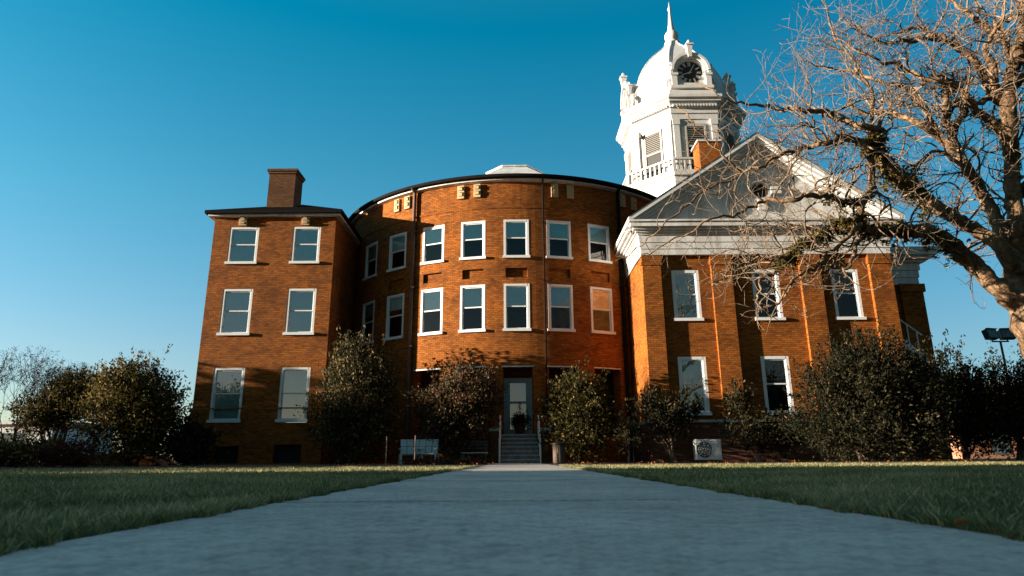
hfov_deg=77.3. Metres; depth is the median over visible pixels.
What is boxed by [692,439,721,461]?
air conditioner
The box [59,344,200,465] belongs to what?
magnolia bush
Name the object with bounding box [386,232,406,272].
window
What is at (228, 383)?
window
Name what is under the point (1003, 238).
bare tree
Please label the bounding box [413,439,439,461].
garden chair
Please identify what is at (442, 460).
flower border
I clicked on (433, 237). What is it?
window
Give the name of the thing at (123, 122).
sky
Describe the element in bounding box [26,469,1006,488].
lawn
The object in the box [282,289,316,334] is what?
window
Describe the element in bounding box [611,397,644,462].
thin sapling
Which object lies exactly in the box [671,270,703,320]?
window
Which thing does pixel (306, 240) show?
window
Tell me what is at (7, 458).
hedge
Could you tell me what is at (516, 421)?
potted plant
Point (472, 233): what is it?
window
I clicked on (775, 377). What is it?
window
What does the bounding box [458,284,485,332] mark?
window
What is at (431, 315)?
window
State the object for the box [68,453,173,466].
earth bank
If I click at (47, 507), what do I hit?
grass
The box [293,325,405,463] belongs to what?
evergreen shrub
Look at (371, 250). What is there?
window
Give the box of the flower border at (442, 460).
[405,457,489,464]
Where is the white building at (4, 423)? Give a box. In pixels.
[0,420,112,461]
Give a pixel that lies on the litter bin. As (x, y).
(559, 452)
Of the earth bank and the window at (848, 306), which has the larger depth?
the window at (848, 306)
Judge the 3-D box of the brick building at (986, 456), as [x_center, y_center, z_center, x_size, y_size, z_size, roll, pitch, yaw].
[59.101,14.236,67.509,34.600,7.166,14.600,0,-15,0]
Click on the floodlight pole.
(1007, 334)
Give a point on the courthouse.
(521, 282)
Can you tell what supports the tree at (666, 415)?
on the planting bed
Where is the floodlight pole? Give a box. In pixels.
[981,328,1019,437]
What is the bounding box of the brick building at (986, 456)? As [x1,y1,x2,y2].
[950,381,1023,458]
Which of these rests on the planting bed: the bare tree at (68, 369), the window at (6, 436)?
the bare tree at (68, 369)
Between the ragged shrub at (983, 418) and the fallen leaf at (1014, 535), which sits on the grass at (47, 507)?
the fallen leaf at (1014, 535)
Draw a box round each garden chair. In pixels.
[398,439,423,463]
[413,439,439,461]
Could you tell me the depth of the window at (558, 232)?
30.04 m
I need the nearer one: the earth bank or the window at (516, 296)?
the earth bank
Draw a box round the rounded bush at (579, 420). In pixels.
[529,355,626,462]
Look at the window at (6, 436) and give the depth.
76.08 m
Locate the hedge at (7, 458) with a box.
[0,433,64,467]
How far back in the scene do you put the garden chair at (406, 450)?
24.40 m
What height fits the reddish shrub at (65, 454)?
1.061 m
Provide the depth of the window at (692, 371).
25.86 m
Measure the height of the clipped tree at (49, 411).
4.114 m
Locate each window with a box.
[0,433,22,442]
[206,368,244,422]
[216,289,252,335]
[224,227,259,263]
[275,367,310,421]
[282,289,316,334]
[289,227,320,263]
[359,300,374,346]
[362,241,377,280]
[383,293,404,340]
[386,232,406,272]
[418,287,442,335]
[420,224,444,265]
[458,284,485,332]
[459,220,485,260]
[502,219,529,257]
[503,284,530,330]
[546,220,572,259]
[548,284,575,331]
[587,223,612,263]
[590,286,615,334]
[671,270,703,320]
[677,357,711,414]
[751,270,785,320]
[760,356,796,414]
[830,269,866,319]
[993,438,1009,453]
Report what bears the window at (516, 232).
in the courthouse
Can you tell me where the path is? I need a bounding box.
[0,463,1023,575]
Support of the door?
in the courthouse
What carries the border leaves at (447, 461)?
on the planting bed
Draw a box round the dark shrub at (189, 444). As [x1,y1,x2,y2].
[154,410,228,465]
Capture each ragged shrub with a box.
[915,328,1023,460]
[976,338,1023,459]
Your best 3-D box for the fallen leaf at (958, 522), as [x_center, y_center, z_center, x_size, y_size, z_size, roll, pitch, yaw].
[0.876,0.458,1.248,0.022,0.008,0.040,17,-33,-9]
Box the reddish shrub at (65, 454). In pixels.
[9,434,116,467]
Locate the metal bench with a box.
[461,440,487,460]
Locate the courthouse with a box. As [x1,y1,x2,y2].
[189,4,952,464]
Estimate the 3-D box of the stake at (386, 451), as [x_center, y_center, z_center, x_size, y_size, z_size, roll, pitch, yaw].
[-4.604,5.986,23.458,0.054,1.061,0.046,0,-15,0]
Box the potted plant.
[509,401,531,433]
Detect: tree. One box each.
[0,345,90,445]
[0,358,112,443]
[0,362,107,466]
[615,0,1023,357]
[627,384,703,462]
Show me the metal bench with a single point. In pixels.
(486, 445)
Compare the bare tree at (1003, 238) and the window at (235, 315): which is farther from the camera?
the window at (235, 315)
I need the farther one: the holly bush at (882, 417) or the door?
the door
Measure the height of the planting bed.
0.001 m
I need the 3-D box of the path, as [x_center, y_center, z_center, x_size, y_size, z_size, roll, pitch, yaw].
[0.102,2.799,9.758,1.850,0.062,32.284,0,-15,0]
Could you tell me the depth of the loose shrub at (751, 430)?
22.77 m
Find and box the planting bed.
[0,459,1023,469]
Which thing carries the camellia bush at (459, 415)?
on the planting bed
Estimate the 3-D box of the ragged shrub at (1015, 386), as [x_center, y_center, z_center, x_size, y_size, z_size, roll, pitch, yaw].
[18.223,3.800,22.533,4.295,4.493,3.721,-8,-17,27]
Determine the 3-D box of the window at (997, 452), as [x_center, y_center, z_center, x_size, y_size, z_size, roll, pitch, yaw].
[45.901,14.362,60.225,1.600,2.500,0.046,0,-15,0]
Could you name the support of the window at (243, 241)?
in the courthouse
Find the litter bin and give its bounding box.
[550,442,566,462]
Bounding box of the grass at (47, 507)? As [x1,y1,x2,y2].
[0,461,1023,555]
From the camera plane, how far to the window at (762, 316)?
26.95 m
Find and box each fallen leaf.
[953,519,970,525]
[1010,533,1019,538]
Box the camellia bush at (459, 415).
[400,356,507,459]
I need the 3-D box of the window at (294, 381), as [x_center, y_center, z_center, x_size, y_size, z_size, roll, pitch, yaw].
[-9.632,4.786,28.583,1.410,2.400,0.840,0,-15,0]
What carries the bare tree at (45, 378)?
on the planting bed
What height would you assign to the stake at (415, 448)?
1.078 m
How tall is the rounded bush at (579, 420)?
4.166 m
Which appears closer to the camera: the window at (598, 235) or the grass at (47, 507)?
the grass at (47, 507)
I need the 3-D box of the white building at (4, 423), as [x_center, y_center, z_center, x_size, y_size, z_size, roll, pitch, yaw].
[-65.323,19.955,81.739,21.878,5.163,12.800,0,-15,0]
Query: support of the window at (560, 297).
in the courthouse
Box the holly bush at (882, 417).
[770,314,975,461]
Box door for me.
[504,378,532,433]
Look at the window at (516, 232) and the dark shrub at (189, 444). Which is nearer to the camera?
the dark shrub at (189, 444)
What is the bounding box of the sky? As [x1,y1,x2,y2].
[0,0,1023,459]
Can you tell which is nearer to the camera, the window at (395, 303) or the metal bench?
the metal bench
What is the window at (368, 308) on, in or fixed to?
in the courthouse
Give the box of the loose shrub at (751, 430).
[711,377,812,461]
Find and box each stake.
[385,436,387,464]
[414,435,415,458]
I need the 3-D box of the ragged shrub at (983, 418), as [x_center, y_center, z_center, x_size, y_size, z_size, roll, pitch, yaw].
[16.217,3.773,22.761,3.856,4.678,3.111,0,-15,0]
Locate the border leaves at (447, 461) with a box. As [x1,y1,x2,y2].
[400,456,497,464]

